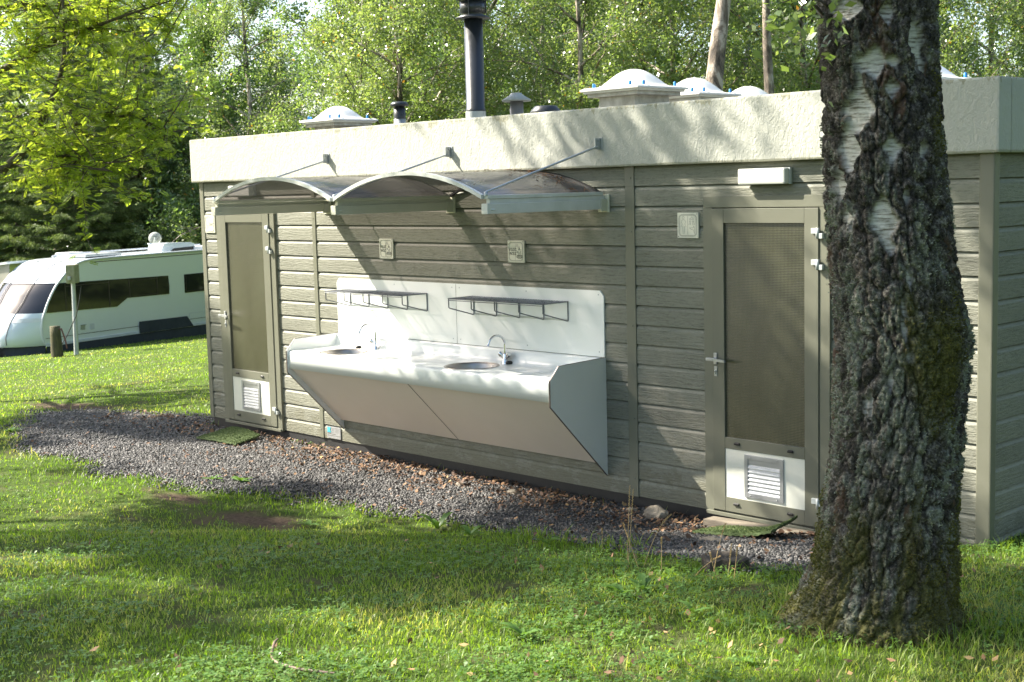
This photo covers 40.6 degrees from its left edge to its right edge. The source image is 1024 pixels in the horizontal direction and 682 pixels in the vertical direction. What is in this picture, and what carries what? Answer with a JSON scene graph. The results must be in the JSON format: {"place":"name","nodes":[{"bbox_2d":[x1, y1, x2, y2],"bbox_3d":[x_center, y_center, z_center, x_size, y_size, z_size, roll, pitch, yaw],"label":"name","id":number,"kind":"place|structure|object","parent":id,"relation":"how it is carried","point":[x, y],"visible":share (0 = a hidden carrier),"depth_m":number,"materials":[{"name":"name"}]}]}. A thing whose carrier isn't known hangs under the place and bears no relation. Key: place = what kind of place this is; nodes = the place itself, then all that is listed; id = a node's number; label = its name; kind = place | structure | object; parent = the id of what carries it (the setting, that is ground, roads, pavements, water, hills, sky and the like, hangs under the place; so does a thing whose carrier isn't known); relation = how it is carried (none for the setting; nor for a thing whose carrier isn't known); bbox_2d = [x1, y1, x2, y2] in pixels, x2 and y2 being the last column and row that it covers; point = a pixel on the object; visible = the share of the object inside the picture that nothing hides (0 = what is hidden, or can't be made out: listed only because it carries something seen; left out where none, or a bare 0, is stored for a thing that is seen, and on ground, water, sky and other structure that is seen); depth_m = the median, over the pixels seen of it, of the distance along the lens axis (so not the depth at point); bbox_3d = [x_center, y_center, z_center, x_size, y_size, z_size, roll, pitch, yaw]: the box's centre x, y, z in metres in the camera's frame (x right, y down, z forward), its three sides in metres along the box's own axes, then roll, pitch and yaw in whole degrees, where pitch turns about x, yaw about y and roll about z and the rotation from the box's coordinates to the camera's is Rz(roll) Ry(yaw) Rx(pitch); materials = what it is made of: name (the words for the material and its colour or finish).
{"place":"outdoors","nodes":[
{"label":"outdoors","id":0,"kind":"place"},
{"bbox_2d":[0,407,813,574],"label":"gravel path","id":1,"kind":"structure","parent":0,"point":[247,461],"depth_m":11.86,"materials":[{"name":"grey gravel"}]},
{"bbox_2d":[203,474,222,478],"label":"leafy weed","id":2,"kind":"object","parent":1,"relation":"on","point":[212,477],"visible":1,"depth_m":11.37,"materials":[{"name":"green plant"}]},
{"bbox_2d":[196,426,259,444],"bbox_3d":[-2.677,0.895,13.201,0.471,0.069,0.751,-8,9,-44],"label":"turf mat","id":3,"kind":"object","parent":1,"relation":"on","point":[233,435],"visible":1,"depth_m":13.14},
{"bbox_2d":[232,476,251,481],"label":"leafy weed","id":4,"kind":"object","parent":1,"relation":"on","point":[237,478],"visible":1,"depth_m":11.25,"materials":[{"name":"green plant"}]},
{"bbox_2d":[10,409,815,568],"bbox_3d":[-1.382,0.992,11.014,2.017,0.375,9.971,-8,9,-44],"label":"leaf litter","id":5,"kind":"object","parent":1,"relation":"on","point":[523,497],"visible":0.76,"depth_m":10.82,"materials":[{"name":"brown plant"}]},
{"bbox_2d":[507,489,519,494],"bbox_3d":[0.010,1.162,10.562,0.084,0.067,0.124,-8,9,-44],"label":"stone","id":6,"kind":"object","parent":1,"relation":"on","point":[511,491],"visible":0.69,"depth_m":10.54,"materials":[{"name":"beige stone"}]},
{"bbox_2d":[626,507,637,513],"bbox_3d":[0.851,1.221,9.848,0.080,0.073,0.096,-3,6,-11],"label":"stone","id":7,"kind":"object","parent":1,"relation":"on","point":[629,510],"visible":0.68,"depth_m":9.82,"materials":[{"name":"grey stone"}]},
{"bbox_2d":[643,505,668,519],"bbox_3d":[1.004,1.216,9.688,0.130,0.139,0.212,-8,9,-44],"label":"stone","id":8,"kind":"object","parent":1,"relation":"on","point":[657,511],"visible":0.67,"depth_m":9.64,"materials":[{"name":"grey stone"}]},
{"bbox_2d":[699,536,719,541],"bbox_3d":[1.208,1.218,8.392,0.115,0.050,0.169,-8,9,-44],"label":"stone","id":9,"kind":"object","parent":1,"relation":"on","point":[710,538],"visible":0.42,"depth_m":8.39,"materials":[{"name":"grey stone"}]},
{"bbox_2d":[692,515,797,536],"bbox_3d":[1.478,1.181,8.738,0.435,0.196,0.686,-8,9,-44],"label":"turf mat","id":10,"kind":"object","parent":1,"relation":"on","point":[736,530],"visible":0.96,"depth_m":8.68,"materials":[{"name":"green plant"}]},
{"bbox_2d":[703,516,814,534],"bbox_3d":[1.685,1.255,9.066,0.110,0.111,1.002,-8,9,-44],"label":"sill plank","id":11,"kind":"object","parent":1,"relation":"on","point":[714,521],"visible":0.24,"depth_m":9.24,"materials":[{"name":"beige wood"}]},
{"bbox_2d":[0,213,1023,681],"bbox_3d":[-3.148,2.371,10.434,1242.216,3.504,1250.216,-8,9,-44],"label":"ground","id":12,"kind":"structure","parent":0,"point":[254,519],"depth_m":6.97,"materials":[{"name":"green plant"}]},
{"bbox_2d":[3,427,18,431],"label":"leafy weed","id":13,"kind":"object","parent":12,"relation":"on","point":[11,429],"visible":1,"depth_m":14.03,"materials":[{"name":"green plant"}]},
{"bbox_2d":[0,260,28,284],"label":"caravan","id":14,"kind":"object","parent":12,"relation":"on","point":[6,268],"visible":0.05,"depth_m":34.80,"materials":[{"name":"white metal"}]},
{"bbox_2d":[0,59,72,262],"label":"spruce tree","id":15,"kind":"object","parent":12,"relation":"on","point":[11,250],"visible":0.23,"depth_m":46.59,"materials":[{"name":"green plant"}]},
{"bbox_2d":[0,0,94,247],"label":"broadleaf tree","id":16,"kind":"object","parent":12,"relation":"on","point":[4,103],"visible":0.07,"depth_m":52.59,"materials":[{"name":"green plant"}]},
{"bbox_2d":[50,326,63,357],"bbox_3d":[-10.069,0.059,30.587,0.273,0.792,0.294,-8,9,-44],"label":"wooden post","id":17,"kind":"object","parent":12,"relation":"on","point":[56,345],"visible":0.88,"depth_m":30.49,"materials":[{"name":"brown wood"}]},
{"bbox_2d":[59,328,67,347],"bbox_3d":[-9.892,-0.059,30.505,0.192,0.449,0.048,0,7,16],"label":"water hose","id":18,"kind":"object","parent":17,"relation":"attached to","point":[64,337],"visible":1,"depth_m":30.49,"materials":[{"name":"green rubber"}]},
{"bbox_2d":[0,0,136,258],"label":"broadleaf tree","id":19,"kind":"object","parent":12,"relation":"on","point":[25,94],"visible":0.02,"depth_m":55.00,"materials":[{"name":"green plant"}]},
{"bbox_2d":[65,264,79,354],"bbox_3d":[-9.834,-0.659,31.089,0.215,2.122,0.473,-2,6,-1],"label":"power pole","id":20,"kind":"object","parent":12,"relation":"on","point":[72,275],"visible":0.95,"depth_m":30.99,"materials":[{"name":"metal"}]},
{"bbox_2d":[62,286,81,343],"bbox_3d":[-9.912,-0.446,30.869,0.685,1.543,0.054,-3,7,-18],"label":"power cable","id":21,"kind":"object","parent":20,"relation":"attached to","point":[75,316],"visible":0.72,"depth_m":30.89,"materials":[{"name":"black rubber"}]},
{"bbox_2d":[0,0,161,272],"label":"spruce tree","id":22,"kind":"object","parent":12,"relation":"on","point":[69,238],"visible":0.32,"depth_m":44.41,"materials":[{"name":"green plant"}]},
{"bbox_2d":[2,0,202,249],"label":"broadleaf tree","id":23,"kind":"object","parent":12,"relation":"on","point":[135,43],"visible":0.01,"depth_m":67.26,"materials":[{"name":"green plant"}]},
{"bbox_2d":[0,242,206,356],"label":"caravan","id":24,"kind":"object","parent":12,"relation":"on","point":[155,291],"visible":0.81,"depth_m":35.05,"materials":[{"name":"white metal"}]},
{"bbox_2d":[46,276,168,312],"bbox_3d":[-10.156,-1.218,35.007,0.011,0.727,4.175,2,7,30],"label":"side window","id":25,"kind":"structure","parent":24,"relation":"in","point":[93,296],"depth_m":34.82,"materials":[{"name":"black glass"}]},
{"bbox_2d":[148,232,161,242],"bbox_3d":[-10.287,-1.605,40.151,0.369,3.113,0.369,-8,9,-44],"label":"satellite dish","id":26,"kind":"object","parent":24,"relation":"on","point":[154,241],"visible":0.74,"depth_m":39.94,"materials":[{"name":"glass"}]},
{"bbox_2d":[184,273,203,292],"bbox_3d":[-8.430,-1.631,37.967,0.019,0.497,1.580,2,7,30],"label":"side window","id":27,"kind":"structure","parent":24,"relation":"in","point":[194,282],"depth_m":37.61,"materials":[{"name":"black glass"}]},
{"bbox_2d":[1,0,223,250],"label":"birch tree","id":28,"kind":"object","parent":12,"relation":"on","point":[169,56],"visible":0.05,"depth_m":51.04,"materials":[{"name":"green plant"}]},
{"bbox_2d":[14,0,211,239],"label":"broadleaf tree","id":29,"kind":"object","parent":12,"relation":"on","point":[176,83],"visible":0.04,"depth_m":52.92,"materials":[{"name":"green plant"}]},
{"bbox_2d":[0,0,228,265],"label":"rowan tree","id":30,"kind":"object","parent":12,"relation":"on","point":[50,147],"visible":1,"depth_m":17.63,"materials":[{"name":"green plant"}]},
{"bbox_2d":[82,4,200,251],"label":"spruce tree","id":31,"kind":"object","parent":12,"relation":"on","point":[143,168],"visible":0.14,"depth_m":46.38,"materials":[{"name":"green plant"}]},
{"bbox_2d":[145,46,209,224],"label":"spruce tree","id":32,"kind":"object","parent":12,"relation":"on","point":[188,131],"visible":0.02,"depth_m":55.38,"materials":[{"name":"green plant"}]},
{"bbox_2d":[91,0,294,250],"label":"broadleaf tree","id":33,"kind":"object","parent":12,"relation":"on","point":[175,209],"visible":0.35,"depth_m":45.78,"materials":[{"name":"green plant"}]},
{"bbox_2d":[124,0,338,250],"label":"birch tree","id":34,"kind":"object","parent":12,"relation":"on","point":[221,27],"visible":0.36,"depth_m":44.06,"materials":[{"name":"green plant"}]},
{"bbox_2d":[179,20,320,209],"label":"broadleaf tree","id":35,"kind":"object","parent":12,"relation":"on","point":[265,33],"visible":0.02,"depth_m":48.89,"materials":[{"name":"green plant"}]},
{"bbox_2d":[270,638,334,673],"bbox_3d":[-0.885,1.260,5.492,0.141,0.035,0.589,-5,7,-31],"label":"bare stick","id":36,"kind":"object","parent":12,"relation":"on","point":[273,646],"visible":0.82,"depth_m":5.35,"materials":[{"name":"wood"}]},
{"bbox_2d":[297,520,318,524],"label":"leafy weed","id":37,"kind":"object","parent":12,"relation":"on","point":[308,522],"visible":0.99,"depth_m":9.71,"materials":[{"name":"green plant"}]},
{"bbox_2d":[337,622,357,627],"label":"leafy weed","id":38,"kind":"object","parent":12,"relation":"on","point":[341,623],"visible":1,"depth_m":6.04,"materials":[{"name":"green plant"}]},
{"bbox_2d":[295,0,415,131],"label":"birch tree","id":39,"kind":"object","parent":12,"relation":"on","point":[368,42],"visible":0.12,"depth_m":22.01,"materials":[{"name":"green plant"}]},
{"bbox_2d":[258,0,463,133],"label":"birch tree","id":40,"kind":"object","parent":12,"relation":"on","point":[282,100],"visible":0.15,"depth_m":29.53,"materials":[{"name":"green plant"}]},
{"bbox_2d":[315,0,443,112],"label":"birch tree","id":41,"kind":"object","parent":12,"relation":"on","point":[392,34],"visible":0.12,"depth_m":22.49,"materials":[{"name":"green plant"}]},
{"bbox_2d":[269,0,534,123],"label":"broadleaf tree","id":42,"kind":"object","parent":12,"relation":"on","point":[295,54],"visible":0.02,"depth_m":33.04,"materials":[{"name":"green plant"}]},
{"bbox_2d":[246,0,567,131],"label":"broadleaf tree","id":43,"kind":"object","parent":12,"relation":"on","point":[296,15],"visible":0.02,"depth_m":42.86,"materials":[{"name":"green plant"}]},
{"bbox_2d":[288,0,565,125],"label":"birch tree","id":44,"kind":"object","parent":12,"relation":"on","point":[403,29],"visible":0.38,"depth_m":21.12,"materials":[{"name":"green plant"}]},
{"bbox_2d":[419,512,452,528],"bbox_3d":[-0.501,1.243,9.550,0.241,0.101,0.228,-8,9,-44],"label":"leafy weed","id":45,"kind":"object","parent":12,"relation":"on","point":[436,524],"visible":1,"depth_m":9.55,"materials":[{"name":"green plant"}]},
{"bbox_2d":[384,0,560,122],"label":"birch tree","id":46,"kind":"object","parent":12,"relation":"on","point":[454,33],"visible":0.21,"depth_m":21.89,"materials":[{"name":"green plant"}]},
{"bbox_2d":[461,525,483,534],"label":"leafy weed","id":47,"kind":"object","parent":12,"relation":"on","point":[467,529],"visible":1,"depth_m":8.99,"materials":[{"name":"green plant"}]},
{"bbox_2d":[0,439,1001,681],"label":"fallen leaves","id":48,"kind":"object","parent":12,"relation":"on","point":[780,641],"visible":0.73,"depth_m":5.74,"materials":[{"name":"brown plant"}]},
{"bbox_2d":[0,439,1023,681],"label":"clover patch","id":49,"kind":"object","parent":12,"relation":"on","point":[360,662],"visible":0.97,"depth_m":6.25,"materials":[{"name":"green plant"}]},
{"bbox_2d":[499,622,543,635],"bbox_3d":[0.042,1.218,5.831,0.192,0.056,0.139,1,7,22],"label":"leafy weed","id":50,"kind":"object","parent":12,"relation":"on","point":[514,627],"visible":0.86,"depth_m":5.84,"materials":[{"name":"green plant"}]},
{"bbox_2d":[430,0,649,109],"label":"birch tree","id":51,"kind":"object","parent":12,"relation":"on","point":[557,25],"visible":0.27,"depth_m":22.98,"materials":[{"name":"green plant"}]},
{"bbox_2d":[509,1,577,107],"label":"birch tree","id":52,"kind":"object","parent":12,"relation":"on","point":[551,48],"visible":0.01,"depth_m":36.42,"materials":[{"name":"green plant"}]},
{"bbox_2d":[407,0,684,119],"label":"birch tree","id":53,"kind":"object","parent":12,"relation":"on","point":[507,11],"visible":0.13,"depth_m":29.57,"materials":[{"name":"green plant"}]},
{"bbox_2d":[536,536,559,543],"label":"leafy weed","id":54,"kind":"object","parent":12,"relation":"on","point":[552,539],"visible":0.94,"depth_m":8.32,"materials":[{"name":"green plant"}]},
{"bbox_2d":[448,0,714,112],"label":"birch tree","id":55,"kind":"object","parent":12,"relation":"on","point":[578,100],"visible":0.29,"depth_m":20.57,"materials":[{"name":"green plant"}]},
{"bbox_2d":[465,0,707,112],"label":"broadleaf tree","id":56,"kind":"object","parent":12,"relation":"on","point":[567,29],"depth_m":43.45,"materials":[{"name":"green plant"}]},
{"bbox_2d":[189,0,1023,546],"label":"washroom building","id":57,"kind":"structure","parent":12,"relation":"on","point":[719,340],"depth_m":9.74,"materials":[{"name":"grey wood"}]},
{"bbox_2d":[205,215,215,232],"bbox_3d":[-3.006,-1.165,13.778,0.016,0.172,0.181,-8,9,-44],"label":"wall sign","id":58,"kind":"object","parent":57,"relation":"attached to","point":[210,223],"visible":0.96,"depth_m":13.77,"materials":[{"name":"white plastic"}]},
{"bbox_2d":[218,214,279,426],"bbox_3d":[-2.565,-0.217,13.394,0.094,2.048,0.890,-8,9,-44],"label":"door","id":59,"kind":"structure","parent":57,"relation":"in","point":[244,239],"depth_m":13.42,"materials":[{"name":"grey metal"}]},
{"bbox_2d":[327,426,340,439],"bbox_3d":[-1.623,0.837,12.614,0.011,0.107,0.203,-8,9,-44],"label":"maker plate","id":60,"kind":"object","parent":57,"relation":"attached to","point":[334,432],"visible":1,"depth_m":12.61,"materials":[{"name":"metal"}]},
{"bbox_2d":[379,239,393,258],"bbox_3d":[-1.072,-0.789,11.813,0.016,0.169,0.182,-8,9,-44],"label":"wall sign","id":61,"kind":"object","parent":57,"relation":"attached to","point":[386,248],"visible":1,"depth_m":11.80,"materials":[{"name":"white plastic"}]},
{"bbox_2d":[211,137,609,215],"bbox_3d":[-0.923,-1.242,10.742,1.189,0.532,3.438,-8,9,-44],"label":"canopy","id":62,"kind":"object","parent":57,"relation":"attached to","point":[417,191],"visible":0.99,"depth_m":10.48,"materials":[{"name":"white metal"}]},
{"bbox_2d":[463,169,589,191],"bbox_3d":[-0.277,-1.156,10.080,1.012,0.194,1.466,-8,9,-44],"label":"twig debris","id":63,"kind":"object","parent":62,"relation":"on","point":[542,175],"visible":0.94,"depth_m":10.07,"materials":[{"name":"brown wood"}]},
{"bbox_2d":[286,278,607,475],"bbox_3d":[-0.636,0.244,11.087,0.591,1.370,3.213,-8,9,-44],"label":"sink unit","id":64,"kind":"object","parent":57,"relation":"attached to","point":[554,403],"visible":1,"depth_m":10.89,"materials":[{"name":"grey laminate"}]},
{"bbox_2d":[325,289,427,311],"bbox_3d":[-1.164,-0.341,11.766,0.277,0.155,1.058,-8,9,-44],"label":"wire rack","id":65,"kind":"object","parent":64,"relation":"attached to","point":[373,292],"visible":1,"depth_m":11.72,"materials":[{"name":"metal"}]},
{"bbox_2d":[447,296,568,321],"bbox_3d":[-0.041,-0.241,10.609,0.277,0.155,1.059,-8,9,-44],"label":"wire rack","id":66,"kind":"object","parent":64,"relation":"attached to","point":[518,301],"visible":1,"depth_m":10.57,"materials":[{"name":"metal"}]},
{"bbox_2d":[507,240,525,262],"bbox_3d":[0.033,-0.690,10.675,0.016,0.169,0.182,-8,9,-44],"label":"wall sign","id":67,"kind":"object","parent":57,"relation":"attached to","point":[516,251],"visible":1,"depth_m":10.67,"materials":[{"name":"white plastic"}]},
{"bbox_2d":[677,213,698,237],"bbox_3d":[1.203,-0.789,9.442,0.016,0.172,0.181,-8,9,-44],"label":"wall sign","id":68,"kind":"object","parent":57,"relation":"attached to","point":[687,225],"visible":1,"depth_m":9.44,"materials":[{"name":"white plastic"}]},
{"bbox_2d":[738,167,791,184],"bbox_3d":[1.627,-1.061,8.910,0.081,0.106,0.372,-8,9,-44],"label":"wall lamp","id":69,"kind":"object","parent":57,"relation":"attached to","point":[762,176],"visible":1,"depth_m":8.86,"materials":[{"name":"paint"}]},
{"bbox_2d":[706,208,823,526],"bbox_3d":[1.649,0.160,9.052,0.094,2.048,0.890,-8,9,-44],"label":"door","id":70,"kind":"structure","parent":57,"relation":"in","point":[765,359],"depth_m":9.07,"materials":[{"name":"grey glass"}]},
{"bbox_2d":[601,583,633,594],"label":"leafy weed","id":71,"kind":"object","parent":12,"relation":"on","point":[617,587],"visible":0.92,"depth_m":6.62,"materials":[{"name":"green plant"}]},
{"bbox_2d":[628,489,633,566],"bbox_3d":[0.634,1.003,7.397,0.012,0.411,0.133,1,7,21],"label":"grass stem","id":72,"kind":"object","parent":12,"relation":"on","point":[630,527],"visible":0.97,"depth_m":7.41,"materials":[{"name":"plant"}]},
{"bbox_2d":[623,523,639,571],"bbox_3d":[0.627,1.083,7.260,0.091,0.263,0.012,1,7,18],"label":"grass stem","id":73,"kind":"object","parent":12,"relation":"on","point":[630,545],"visible":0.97,"depth_m":7.26,"materials":[{"name":"plant"}]},
{"bbox_2d":[514,0,759,108],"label":"broadleaf tree","id":74,"kind":"object","parent":12,"relation":"on","point":[657,62],"visible":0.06,"depth_m":30.05,"materials":[{"name":"green plant"}]},
{"bbox_2d":[628,573,658,589],"bbox_3d":[0.641,1.177,6.727,0.137,0.061,0.188,-3,7,-16],"label":"leafy weed","id":75,"kind":"object","parent":12,"relation":"on","point":[644,582],"visible":0.98,"depth_m":6.75,"materials":[{"name":"green plant"}]},
{"bbox_2d":[643,514,671,567],"bbox_3d":[0.777,1.068,7.400,0.163,0.284,0.012,-3,6,-11],"label":"grass stem","id":76,"kind":"object","parent":12,"relation":"on","point":[655,535],"visible":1,"depth_m":7.40,"materials":[{"name":"plant"}]},
{"bbox_2d":[660,537,662,570],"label":"grass stem","id":77,"kind":"object","parent":12,"relation":"on","point":[661,553],"visible":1,"depth_m":7.23,"materials":[{"name":"plant"}]},
{"bbox_2d":[522,0,819,107],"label":"birch tree","id":78,"kind":"object","parent":12,"relation":"on","point":[671,77],"visible":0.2,"depth_m":22.30,"materials":[{"name":"green plant"}]},
{"bbox_2d":[679,600,712,611],"bbox_3d":[0.827,1.193,6.209,0.138,0.043,0.119,-3,7,-17],"label":"leafy weed","id":79,"kind":"object","parent":12,"relation":"on","point":[688,605],"visible":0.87,"depth_m":6.21,"materials":[{"name":"green plant"}]},
{"bbox_2d":[712,522,726,577],"bbox_3d":[1.056,1.066,7.050,0.085,0.284,0.012,-4,7,-22],"label":"grass stem","id":80,"kind":"object","parent":12,"relation":"on","point":[719,543],"visible":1,"depth_m":7.05,"materials":[{"name":"plant"}]},
{"bbox_2d":[700,549,749,572],"bbox_3d":[1.113,1.194,7.315,0.262,0.138,0.281,-3,7,-14],"label":"rock","id":81,"kind":"object","parent":12,"relation":"on","point":[724,559],"visible":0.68,"depth_m":7.23,"materials":[{"name":"grey stone"}]},
{"bbox_2d":[648,5,818,75],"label":"broadleaf tree","id":82,"kind":"object","parent":12,"relation":"on","point":[783,35],"depth_m":43.94,"materials":[{"name":"green plant"}]},
{"bbox_2d":[654,0,818,91],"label":"birch tree","id":83,"kind":"object","parent":12,"relation":"on","point":[748,33],"visible":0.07,"depth_m":29.54,"materials":[{"name":"green plant"}]},
{"bbox_2d":[734,546,738,578],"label":"grass stem","id":84,"kind":"object","parent":12,"relation":"on","point":[736,558],"visible":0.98,"depth_m":7.01,"materials":[{"name":"plant"}]},
{"bbox_2d":[727,655,756,661],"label":"leafy weed","id":85,"kind":"object","parent":12,"relation":"on","point":[748,656],"visible":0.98,"depth_m":5.39,"materials":[{"name":"green plant"}]},
{"bbox_2d":[725,0,762,72],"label":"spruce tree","id":86,"kind":"object","parent":12,"relation":"on","point":[745,39],"depth_m":37.33,"materials":[{"name":"green plant"}]},
{"bbox_2d":[679,0,820,93],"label":"birch tree","id":87,"kind":"object","parent":12,"relation":"on","point":[805,75],"visible":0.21,"depth_m":21.40,"materials":[{"name":"green plant"}]},
{"bbox_2d":[706,0,807,90],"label":"birch tree","id":88,"kind":"object","parent":12,"relation":"on","point":[716,60],"visible":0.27,"depth_m":15.92,"materials":[{"name":"white plant"}]},
{"bbox_2d":[704,0,819,90],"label":"broadleaf tree","id":89,"kind":"object","parent":12,"relation":"on","point":[792,13],"visible":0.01,"depth_m":29.95,"materials":[{"name":"green plant"}]},
{"bbox_2d":[737,0,981,93],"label":"birch tree","id":90,"kind":"object","parent":12,"relation":"on","point":[768,69],"visible":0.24,"depth_m":17.96,"materials":[{"name":"grey plant"}]},
{"bbox_2d":[748,0,976,648],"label":"birch","id":91,"kind":"object","parent":12,"relation":"on","point":[886,559],"visible":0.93,"depth_m":5.73,"materials":[{"name":"grey plant"}]},
{"bbox_2d":[819,0,986,66],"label":"broadleaf tree","id":92,"kind":"object","parent":12,"relation":"on","point":[954,24],"depth_m":41.77,"materials":[{"name":"green plant"}]},
{"bbox_2d":[937,0,1023,77],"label":"birch tree","id":93,"kind":"object","parent":12,"relation":"on","point":[972,49],"visible":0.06,"depth_m":28.95,"materials":[{"name":"green plant"}]},
{"bbox_2d":[938,0,1023,77],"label":"birch tree","id":94,"kind":"object","parent":12,"relation":"on","point":[941,9],"visible":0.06,"depth_m":19.35,"materials":[{"name":"green plant"}]},
{"bbox_2d":[940,0,1023,77],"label":"birch tree","id":95,"kind":"object","parent":12,"relation":"on","point":[1017,18],"visible":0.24,"depth_m":20.74,"materials":[{"name":"green plant"}]},
{"bbox_2d":[955,0,1023,77],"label":"broadleaf tree","id":96,"kind":"object","parent":12,"relation":"on","point":[984,66],"visible":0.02,"depth_m":41.23,"materials":[{"name":"green plant"}]},
{"bbox_2d":[0,0,1023,204],"label":"sky","id":97,"kind":"structure","parent":0,"point":[984,34],"materials":[{"name":"white"}]}
]}

